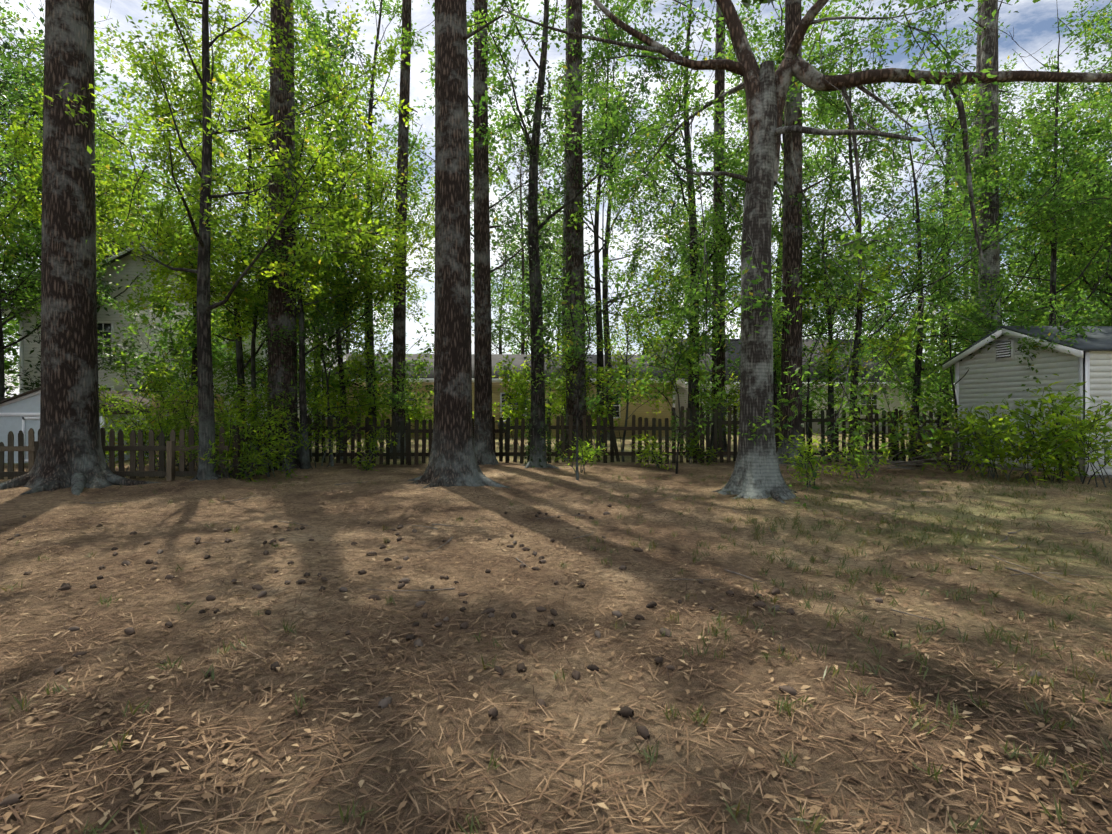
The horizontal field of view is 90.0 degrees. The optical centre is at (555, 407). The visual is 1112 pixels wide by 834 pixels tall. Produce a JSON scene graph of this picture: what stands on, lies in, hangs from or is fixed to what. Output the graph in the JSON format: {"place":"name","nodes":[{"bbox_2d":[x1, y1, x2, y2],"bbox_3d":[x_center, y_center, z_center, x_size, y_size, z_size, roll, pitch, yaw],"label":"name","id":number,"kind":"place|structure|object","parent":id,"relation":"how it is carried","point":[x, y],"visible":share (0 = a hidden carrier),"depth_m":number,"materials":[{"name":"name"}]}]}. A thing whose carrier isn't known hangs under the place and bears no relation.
{"place":"outdoors","nodes":[
{"label":"outdoors","id":0,"kind":"place"},
{"bbox_2d":[0,413,1111,833],"bbox_3d":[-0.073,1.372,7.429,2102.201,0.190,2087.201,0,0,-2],"label":"ground","id":1,"kind":"structure","parent":0,"point":[532,777],"depth_m":3.37,"materials":[{"name":"soil"}]},
{"bbox_2d":[1,272,36,397],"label":"tree","id":2,"kind":"object","parent":1,"relation":"on","point":[12,328],"visible":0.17,"depth_m":21.87,"materials":[{"name":"green plant"}]},
{"bbox_2d":[0,100,106,329],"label":"tree","id":3,"kind":"object","parent":1,"relation":"on","point":[33,265],"visible":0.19,"depth_m":16.63,"materials":[{"name":"green plant"}]},
{"bbox_2d":[22,0,113,490],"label":"pine tree","id":4,"kind":"object","parent":1,"relation":"on","point":[69,439],"visible":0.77,"depth_m":9.24,"materials":[{"name":"brown plant"}]},
{"bbox_2d":[0,2,140,338],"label":"tree","id":5,"kind":"object","parent":1,"relation":"on","point":[37,281],"visible":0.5,"depth_m":12.97,"materials":[{"name":"green plant"}]},
{"bbox_2d":[0,67,155,400],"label":"cedar tree","id":6,"kind":"object","parent":1,"relation":"on","point":[3,389],"visible":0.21,"depth_m":15.88,"materials":[{"name":"green plant"}]},
{"bbox_2d":[0,388,168,462],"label":"shed","id":7,"kind":"structure","parent":1,"relation":"on","point":[19,412],"depth_m":13.98,"materials":[{"name":"white"}]},
{"bbox_2d":[0,4,170,335],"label":"tree","id":8,"kind":"object","parent":1,"relation":"on","point":[107,288],"visible":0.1,"depth_m":19.48,"materials":[{"name":"green plant"}]},
{"bbox_2d":[0,48,198,308],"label":"tree","id":9,"kind":"object","parent":1,"relation":"on","point":[96,133],"visible":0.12,"depth_m":18.36,"materials":[{"name":"green plant"}]},
{"bbox_2d":[0,0,218,253],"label":"tree","id":10,"kind":"object","parent":1,"relation":"on","point":[36,71],"visible":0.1,"depth_m":23.98,"materials":[{"name":"green plant"}]},
{"bbox_2d":[0,426,228,480],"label":"picket fence","id":11,"kind":"object","parent":1,"relation":"on","point":[170,448],"visible":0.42,"depth_m":10.10,"materials":[{"name":"brown wood"}]},
{"bbox_2d":[117,399,198,476],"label":"shrub","id":12,"kind":"object","parent":1,"relation":"on","point":[145,435],"visible":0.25,"depth_m":11.41,"materials":[{"name":"green plant"}]},
{"bbox_2d":[0,16,336,392],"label":"tree","id":13,"kind":"object","parent":1,"relation":"on","point":[21,194],"visible":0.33,"depth_m":13.70,"materials":[{"name":"green plant"}]},
{"bbox_2d":[98,352,251,466],"bbox_3d":[-9.194,0.173,12.835,3.242,3.015,3.637,0,0,-2],"label":"shrub","id":14,"kind":"object","parent":1,"relation":"on","point":[102,405],"visible":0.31,"depth_m":12.70,"materials":[{"name":"green plant"}]},
{"bbox_2d":[1,241,353,443],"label":"cream house","id":15,"kind":"structure","parent":1,"relation":"on","point":[105,321],"depth_m":19.91,"materials":[{"name":"beige"}]},
{"bbox_2d":[97,279,260,423],"bbox_3d":[-11.687,-1.179,17.077,5.975,5.288,7.127,0,0,-2],"label":"bush","id":16,"kind":"object","parent":1,"relation":"on","point":[161,345],"visible":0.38,"depth_m":14.84,"materials":[{"name":"green plant"}]},
{"bbox_2d":[111,389,256,470],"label":"shrub","id":17,"kind":"object","parent":1,"relation":"on","point":[174,417],"visible":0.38,"depth_m":10.89,"materials":[{"name":"green plant"}]},
{"bbox_2d":[112,387,289,470],"bbox_3d":[-7.358,0.478,11.686,3.311,1.821,2.296,0,0,28],"label":"shrub","id":18,"kind":"object","parent":1,"relation":"on","point":[216,422],"visible":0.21,"depth_m":11.54,"materials":[{"name":"green plant"}]},
{"bbox_2d":[108,347,320,466],"bbox_3d":[-7.566,-0.016,12.294,3.864,2.854,3.247,0,0,-2],"label":"shrub","id":19,"kind":"object","parent":1,"relation":"on","point":[163,387],"visible":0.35,"depth_m":11.96,"materials":[{"name":"green plant"}]},
{"bbox_2d":[24,0,422,459],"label":"tree","id":20,"kind":"object","parent":1,"relation":"on","point":[241,366],"visible":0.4,"depth_m":13.71,"materials":[{"name":"green plant"}]},
{"bbox_2d":[33,0,421,480],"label":"oak tree","id":21,"kind":"object","parent":1,"relation":"on","point":[206,220],"visible":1,"depth_m":9.82,"materials":[{"name":"green plant"}]},
{"bbox_2d":[175,398,295,474],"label":"shrub","id":22,"kind":"object","parent":1,"relation":"on","point":[262,428],"visible":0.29,"depth_m":11.13,"materials":[{"name":"green plant"}]},
{"bbox_2d":[194,405,289,481],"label":"shrub","id":23,"kind":"object","parent":1,"relation":"on","point":[261,471],"visible":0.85,"depth_m":10.12,"materials":[{"name":"green plant"}]},
{"bbox_2d":[194,372,300,472],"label":"shrub","id":24,"kind":"object","parent":1,"relation":"on","point":[251,399],"visible":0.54,"depth_m":11.95,"materials":[{"name":"green plant"}]},
{"bbox_2d":[109,89,402,448],"bbox_3d":[-7.898,-3.653,14.301,7.211,10.503,6.297,0,0,44],"label":"tree","id":25,"kind":"object","parent":1,"relation":"on","point":[188,239],"visible":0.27,"depth_m":12.47,"materials":[{"name":"green plant"}]},
{"bbox_2d":[121,135,401,425],"bbox_3d":[-6.970,-2.610,14.563,5.828,8.350,5.481,0,0,-10],"label":"sapling","id":26,"kind":"object","parent":1,"relation":"on","point":[356,361],"visible":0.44,"depth_m":14.33,"materials":[{"name":"green plant"}]},
{"bbox_2d":[216,409,306,478],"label":"shrub","id":27,"kind":"object","parent":1,"relation":"on","point":[282,442],"visible":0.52,"depth_m":10.96,"materials":[{"name":"green plant"}]},
{"bbox_2d":[232,418,298,478],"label":"bush","id":28,"kind":"object","parent":1,"relation":"on","point":[235,470],"visible":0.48,"depth_m":10.82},
{"bbox_2d":[253,0,300,470],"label":"pine tree","id":29,"kind":"object","parent":1,"relation":"on","point":[279,98],"visible":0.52,"depth_m":12.49,"materials":[{"name":"brown plant"}]},
{"bbox_2d":[259,156,305,458],"bbox_3d":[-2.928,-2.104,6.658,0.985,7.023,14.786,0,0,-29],"label":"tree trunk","id":30,"kind":"object","parent":1,"relation":"on","point":[264,325],"visible":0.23,"depth_m":12.44,"materials":[{"name":"green plant"}]},
{"bbox_2d":[162,62,434,459],"bbox_3d":[-5.641,-3.704,15.114,6.352,10.533,6.131,0,0,25],"label":"tree","id":31,"kind":"object","parent":1,"relation":"on","point":[379,180],"visible":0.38,"depth_m":14.21,"materials":[{"name":"green plant"}]},
{"bbox_2d":[165,68,433,468],"bbox_3d":[-5.694,-2.874,12.482,5.039,8.800,4.036,0,0,14],"label":"forked tree","id":32,"kind":"object","parent":1,"relation":"on","point":[304,463],"visible":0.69,"depth_m":12.16,"materials":[{"name":"green plant"}]},
{"bbox_2d":[180,283,433,453],"bbox_3d":[-6.956,-1.312,16.854,6.979,5.523,6.699,0,0,-2],"label":"bush","id":33,"kind":"object","parent":1,"relation":"on","point":[316,393],"visible":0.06,"depth_m":15.47,"materials":[{"name":"green plant"}]},
{"bbox_2d":[254,380,365,467],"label":"shrub","id":34,"kind":"object","parent":1,"relation":"on","point":[321,428],"visible":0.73,"depth_m":12.58,"materials":[{"name":"green plant"}]},
{"bbox_2d":[220,174,433,466],"bbox_3d":[-5.188,-1.743,13.223,5.102,6.577,3.128,0,0,-22],"label":"sapling","id":35,"kind":"object","parent":1,"relation":"on","point":[325,330],"visible":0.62,"depth_m":12.87,"materials":[{"name":"green plant"}]},
{"bbox_2d":[236,0,434,439],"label":"tree","id":36,"kind":"object","parent":1,"relation":"on","point":[328,20],"visible":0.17,"depth_m":24.43,"materials":[{"name":"green plant"}]},
{"bbox_2d":[211,0,473,456],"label":"tree","id":37,"kind":"object","parent":1,"relation":"on","point":[340,142],"visible":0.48,"depth_m":15.31,"materials":[{"name":"green plant"}]},
{"bbox_2d":[297,367,433,459],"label":"bush","id":38,"kind":"object","parent":1,"relation":"on","point":[361,402],"visible":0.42,"depth_m":14.77,"materials":[{"name":"green plant"}]},
{"bbox_2d":[352,423,403,470],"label":"bush","id":39,"kind":"object","parent":1,"relation":"on","point":[370,464],"visible":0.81,"depth_m":12.58,"materials":[{"name":"green plant"}]},
{"bbox_2d":[371,0,417,458],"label":"pine tree","id":40,"kind":"object","parent":1,"relation":"on","point":[399,335],"visible":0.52,"depth_m":15.21,"materials":[{"name":"brown plant"}]},
{"bbox_2d":[0,462,798,503],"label":"tree surface roots","id":41,"kind":"object","parent":1,"relation":"on","point":[78,478],"visible":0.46,"depth_m":9.13,"materials":[{"name":"brown plant"}]},
{"bbox_2d":[416,0,503,486],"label":"pine tree","id":42,"kind":"object","parent":1,"relation":"on","point":[453,459],"visible":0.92,"depth_m":9.47,"materials":[{"name":"brown plant"}]},
{"bbox_2d":[360,0,591,272],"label":"tree","id":43,"kind":"object","parent":1,"relation":"on","point":[494,148],"visible":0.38,"depth_m":23.24,"materials":[{"name":"green plant"}]},
{"bbox_2d":[468,0,501,464],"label":"pine tree","id":44,"kind":"object","parent":1,"relation":"on","point":[483,445],"visible":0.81,"depth_m":13.03,"materials":[{"name":"brown plant"}]},
{"bbox_2d":[321,354,684,437],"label":"tan house","id":45,"kind":"structure","parent":1,"relation":"on","point":[640,411],"depth_m":26.06,"materials":[{"name":"beige"}]},
{"bbox_2d":[470,184,543,353],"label":"tree","id":46,"kind":"object","parent":1,"relation":"on","point":[493,334],"visible":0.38,"depth_m":45.18,"materials":[{"name":"green plant"}]},
{"bbox_2d":[470,127,561,353],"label":"pine tree","id":47,"kind":"object","parent":1,"relation":"on","point":[520,171],"visible":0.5,"depth_m":36.87,"materials":[{"name":"green plant"}]},
{"bbox_2d":[472,355,565,450],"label":"bush","id":48,"kind":"object","parent":1,"relation":"on","point":[516,380],"visible":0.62,"depth_m":16.86,"materials":[{"name":"green plant"}]},
{"bbox_2d":[0,504,1041,807],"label":"pine cones","id":49,"kind":"object","parent":1,"relation":"on","point":[12,800],"visible":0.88,"depth_m":3.86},
{"bbox_2d":[471,180,594,353],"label":"tree","id":50,"kind":"object","parent":1,"relation":"on","point":[515,304],"visible":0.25,"depth_m":38.21,"materials":[{"name":"green plant"}]},
{"bbox_2d":[524,58,551,467],"bbox_3d":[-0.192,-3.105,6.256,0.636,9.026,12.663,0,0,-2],"label":"ivy tree","id":51,"kind":"object","parent":1,"relation":"on","point":[527,112],"visible":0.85,"depth_m":12.16,"materials":[{"name":"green plant"}]},
{"bbox_2d":[423,0,684,467],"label":"oak tree","id":52,"kind":"object","parent":1,"relation":"on","point":[536,398],"visible":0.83,"depth_m":12.11,"materials":[{"name":"green plant"}]},
{"bbox_2d":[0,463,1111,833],"bbox_3d":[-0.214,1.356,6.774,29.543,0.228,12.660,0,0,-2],"label":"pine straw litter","id":53,"kind":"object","parent":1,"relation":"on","point":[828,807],"visible":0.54,"depth_m":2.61,"materials":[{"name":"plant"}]},
{"bbox_2d":[0,468,1111,833],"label":"fallen leaves","id":54,"kind":"object","parent":1,"relation":"on","point":[594,784],"visible":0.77,"depth_m":2.61,"materials":[{"name":"plant"}]},
{"bbox_2d":[0,467,1111,833],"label":"grass tufts","id":55,"kind":"object","parent":1,"relation":"on","point":[836,619],"visible":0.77,"depth_m":3.96,"materials":[{"name":"plant"}]},
{"bbox_2d":[541,431,607,473],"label":"bush","id":56,"kind":"object","parent":1,"relation":"on","point":[586,448],"visible":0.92,"depth_m":11.51,"materials":[{"name":"green plant"}]},
{"bbox_2d":[550,0,599,458],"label":"pine tree","id":57,"kind":"object","parent":1,"relation":"on","point":[575,253],"visible":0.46,"depth_m":15.23,"materials":[{"name":"brown plant"}]},
{"bbox_2d":[561,133,592,451],"bbox_3d":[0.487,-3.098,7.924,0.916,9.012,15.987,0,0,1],"label":"ivy tree","id":58,"kind":"object","parent":1,"relation":"on","point":[580,245],"visible":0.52,"depth_m":15.26,"materials":[{"name":"green plant"}]},
{"bbox_2d":[502,255,665,479],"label":"tree sapling","id":59,"kind":"object","parent":1,"relation":"on","point":[577,349],"visible":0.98,"depth_m":10.05,"materials":[{"name":"green plant"}]},
{"bbox_2d":[524,332,658,451],"bbox_3d":[0.908,-0.349,16.866,4.004,4.243,5.058,0,0,-2],"label":"bush","id":60,"kind":"object","parent":1,"relation":"on","point":[596,382],"visible":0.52,"depth_m":16.18,"materials":[{"name":"green plant"}]},
{"bbox_2d":[80,479,1110,622],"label":"fallen sticks","id":61,"kind":"object","parent":1,"relation":"on","point":[725,569],"visible":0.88,"depth_m":5.56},
{"bbox_2d":[512,0,687,451],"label":"tree","id":62,"kind":"object","parent":1,"relation":"on","point":[634,265],"visible":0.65,"depth_m":16.70,"materials":[{"name":"green plant"}]},
{"bbox_2d":[509,0,739,440],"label":"tree","id":63,"kind":"object","parent":1,"relation":"on","point":[643,87],"visible":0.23,"depth_m":23.50,"materials":[{"name":"green plant"}]},
{"bbox_2d":[307,405,948,464],"bbox_3d":[1.909,0.682,13.864,16.091,1.467,0.158,0,0,-2],"label":"fence","id":64,"kind":"object","parent":1,"relation":"on","point":[507,453],"visible":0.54,"depth_m":13.78,"materials":[{"name":"wood"}]},
{"bbox_2d":[545,242,716,461],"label":"sapling","id":65,"kind":"object","parent":1,"relation":"on","point":[660,293],"visible":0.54,"depth_m":14.51,"materials":[{"name":"green plant"}]},
{"bbox_2d":[621,430,682,469],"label":"bush","id":66,"kind":"object","parent":1,"relation":"on","point":[647,451],"visible":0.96,"depth_m":12.70,"materials":[{"name":"green plant"}]},
{"bbox_2d":[621,274,732,473],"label":"tree sapling","id":67,"kind":"object","parent":1,"relation":"on","point":[674,332],"visible":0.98,"depth_m":11.20,"materials":[{"name":"green plant"}]},
{"bbox_2d":[541,0,835,458],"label":"tree","id":68,"kind":"object","parent":1,"relation":"on","point":[684,91],"visible":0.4,"depth_m":14.09,"materials":[{"name":"green plant"}]},
{"bbox_2d":[649,189,740,338],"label":"tree","id":69,"kind":"object","parent":1,"relation":"on","point":[681,259],"visible":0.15,"depth_m":36.42,"materials":[{"name":"green plant"}]},
{"bbox_2d":[612,189,844,459],"bbox_3d":[3.898,-2.088,14.723,5.143,7.231,4.777,0,0,-19],"label":"sapling","id":70,"kind":"object","parent":1,"relation":"on","point":[724,241],"visible":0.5,"depth_m":13.83,"materials":[{"name":"green plant"}]},
{"bbox_2d":[705,0,775,456],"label":"pine tree","id":71,"kind":"object","parent":1,"relation":"on","point":[720,83],"visible":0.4,"depth_m":15.98,"materials":[{"name":"brown plant"}]},
{"bbox_2d":[600,0,950,428],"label":"tree","id":72,"kind":"object","parent":1,"relation":"on","point":[781,49],"visible":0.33,"depth_m":14.84,"materials":[{"name":"green plant"}]},
{"bbox_2d":[699,320,858,440],"bbox_3d":[6.754,-0.181,17.239,4.659,4.988,6.331,0,0,28],"label":"bush","id":73,"kind":"object","parent":1,"relation":"on","point":[825,395],"visible":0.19,"depth_m":16.19,"materials":[{"name":"green plant"}]},
{"bbox_2d":[642,338,948,432],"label":"house","id":74,"kind":"structure","parent":1,"relation":"on","point":[682,389],"depth_m":30.57,"materials":[{"name":"white"}]},
{"bbox_2d":[777,0,831,465],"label":"pine tree","id":75,"kind":"object","parent":1,"relation":"on","point":[792,261],"visible":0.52,"depth_m":13.16,"materials":[{"name":"brown plant"}]},
{"bbox_2d":[499,0,1111,506],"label":"tree","id":76,"kind":"object","parent":1,"relation":"on","point":[757,474],"visible":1,"depth_m":8.46,"materials":[{"name":"green plant"}]},
{"bbox_2d":[680,221,930,448],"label":"sapling","id":77,"kind":"object","parent":1,"relation":"on","point":[735,396],"visible":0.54,"depth_m":13.67,"materials":[{"name":"green plant"}]},
{"bbox_2d":[775,426,837,487],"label":"bush","id":78,"kind":"object","parent":1,"relation":"on","point":[804,470],"visible":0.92,"depth_m":9.31,"materials":[{"name":"green plant"}]},
{"bbox_2d":[682,0,940,432],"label":"tree","id":79,"kind":"object","parent":1,"relation":"on","point":[755,27],"visible":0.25,"depth_m":24.07,"materials":[{"name":"green plant"}]},
{"bbox_2d":[730,51,964,456],"bbox_3d":[7.930,-3.882,15.375,5.827,10.931,6.341,0,0,12],"label":"tree","id":80,"kind":"object","parent":1,"relation":"on","point":[819,323],"visible":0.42,"depth_m":14.99,"materials":[{"name":"green plant"}]},
{"bbox_2d":[822,426,894,482],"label":"bush","id":81,"kind":"object","parent":1,"relation":"on","point":[853,463],"visible":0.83,"depth_m":10.89,"materials":[{"name":"green plant"}]},
{"bbox_2d":[780,430,972,472],"bbox_3d":[7.327,0.755,12.540,5.228,1.287,3.010,0,0,-2],"label":"brush pile","id":82,"kind":"object","parent":1,"relation":"on","point":[902,462],"visible":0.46,"depth_m":12.29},
{"bbox_2d":[833,394,965,466],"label":"shrub","id":83,"kind":"object","parent":1,"relation":"on","point":[901,439],"visible":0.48,"depth_m":13.08,"materials":[{"name":"green plant"}]},
{"bbox_2d":[710,0,1111,460],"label":"tree","id":84,"kind":"object","parent":1,"relation":"on","point":[835,105],"visible":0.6,"depth_m":13.60,"materials":[{"name":"green plant"}]},
{"bbox_2d":[817,0,1066,426],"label":"tree","id":85,"kind":"object","parent":1,"relation":"on","point":[933,102],"visible":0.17,"depth_m":24.30,"materials":[{"name":"green plant"}]},
{"bbox_2d":[885,392,1006,470],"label":"shrub","id":86,"kind":"object","parent":1,"relation":"on","point":[944,435],"visible":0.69,"depth_m":11.74,"materials":[{"name":"green plant"}]},
{"bbox_2d":[916,426,981,466],"bbox_3d":[9.000,0.923,12.779,1.491,0.970,0.155,0,0,-2],"label":"fence","id":87,"kind":"object","parent":1,"relation":"on","point":[918,435],"visible":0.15,"depth_m":12.80,"materials":[{"name":"brown wood"}]},
{"bbox_2d":[817,240,1090,457],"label":"tree","id":88,"kind":"object","parent":1,"relation":"on","point":[900,362],"visible":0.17,"depth_m":17.96,"materials":[{"name":"green plant"}]},
{"bbox_2d":[802,13,1109,459],"bbox_3d":[9.324,-4.244,14.657,6.148,11.620,7.521,0,0,26],"label":"tree","id":89,"kind":"object","parent":1,"relation":"on","point":[919,351],"visible":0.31,"depth_m":14.69,"materials":[{"name":"green plant"}]},
{"bbox_2d":[880,230,1061,459],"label":"sapling","id":90,"kind":"object","parent":1,"relation":"on","point":[984,320],"visible":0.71,"depth_m":13.72,"materials":[{"name":"green plant"}]},
{"bbox_2d":[970,2,980,342],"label":"pine tree","id":91,"kind":"object","parent":1,"relation":"on","point":[978,69],"visible":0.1,"depth_m":20.45,"materials":[{"name":"brown plant"}]},
{"bbox_2d":[950,0,1011,333],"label":"pine tree","id":92,"kind":"object","parent":1,"relation":"on","point":[992,259],"visible":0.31,"depth_m":15.15,"materials":[{"name":"brown plant"}]},
{"bbox_2d":[852,49,1111,377],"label":"tree","id":93,"kind":"object","parent":1,"relation":"on","point":[1080,227],"visible":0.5,"depth_m":15.76,"materials":[{"name":"green plant"}]},
{"bbox_2d":[942,406,1040,477],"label":"shrub","id":94,"kind":"object","parent":1,"relation":"on","point":[991,454],"visible":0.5,"depth_m":10.43,"materials":[{"name":"green plant"}]},
{"bbox_2d":[909,0,1111,352],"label":"tree","id":95,"kind":"object","parent":1,"relation":"on","point":[1071,115],"visible":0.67,"depth_m":14.21,"materials":[{"name":"green plant"}]},
{"bbox_2d":[940,395,1092,484],"bbox_3d":[8.370,0.734,10.247,1.918,1.959,2.334,0,0,-2],"label":"shrub","id":96,"kind":"object","parent":1,"relation":"on","point":[1063,444],"visible":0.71,"depth_m":9.95,"materials":[{"name":"green plant"}]},
{"bbox_2d":[926,97,1111,325],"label":"tree","id":97,"kind":"object","parent":1,"relation":"on","point":[1085,273],"visible":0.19,"depth_m":18.19,"materials":[{"name":"green plant"}]},
{"bbox_2d":[934,126,1111,338],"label":"tree","id":98,"kind":"object","parent":1,"relation":"on","point":[1079,281],"visible":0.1,"depth_m":25.04,"materials":[{"name":"green plant"}]},
{"bbox_2d":[942,326,1111,477],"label":"shed","id":99,"kind":"structure","parent":1,"relation":"on","point":[1088,362],"depth_m":11.67,"materials":[{"name":"grey"}]},
{"bbox_2d":[961,0,1111,297],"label":"tree foliage","id":100,"kind":"object","parent":1,"relation":"on","point":[1107,20],"visible":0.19,"depth_m":15.97,"materials":[{"name":"green plant"}]},
{"bbox_2d":[973,374,1111,483],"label":"shrub","id":101,"kind":"object","parent":1,"relation":"on","point":[1028,430],"visible":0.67,"depth_m":9.99,"materials":[{"name":"green plant"}]},
{"bbox_2d":[997,378,1111,484],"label":"shrub","id":102,"kind":"object","parent":1,"relation":"on","point":[1064,469],"visible":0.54,"depth_m":9.85,"materials":[{"name":"green plant"}]},
{"bbox_2d":[1000,381,1111,487],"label":"shrub","id":103,"kind":"object","parent":1,"relation":"on","point":[1077,424],"visible":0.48,"depth_m":9.98,"materials":[{"name":"green plant"}]},
{"bbox_2d":[0,0,1111,406],"label":"sky","id":104,"kind":"structure","parent":0,"point":[1033,24],"materials":[{"name":"white"}]},
{"bbox_2d":[870,290,1105,428],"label":"tree","id":105,"kind":"object","parent":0,"point":[941,384],"visible":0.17,"depth_m":23.51,"materials":[{"name":"green plant"}]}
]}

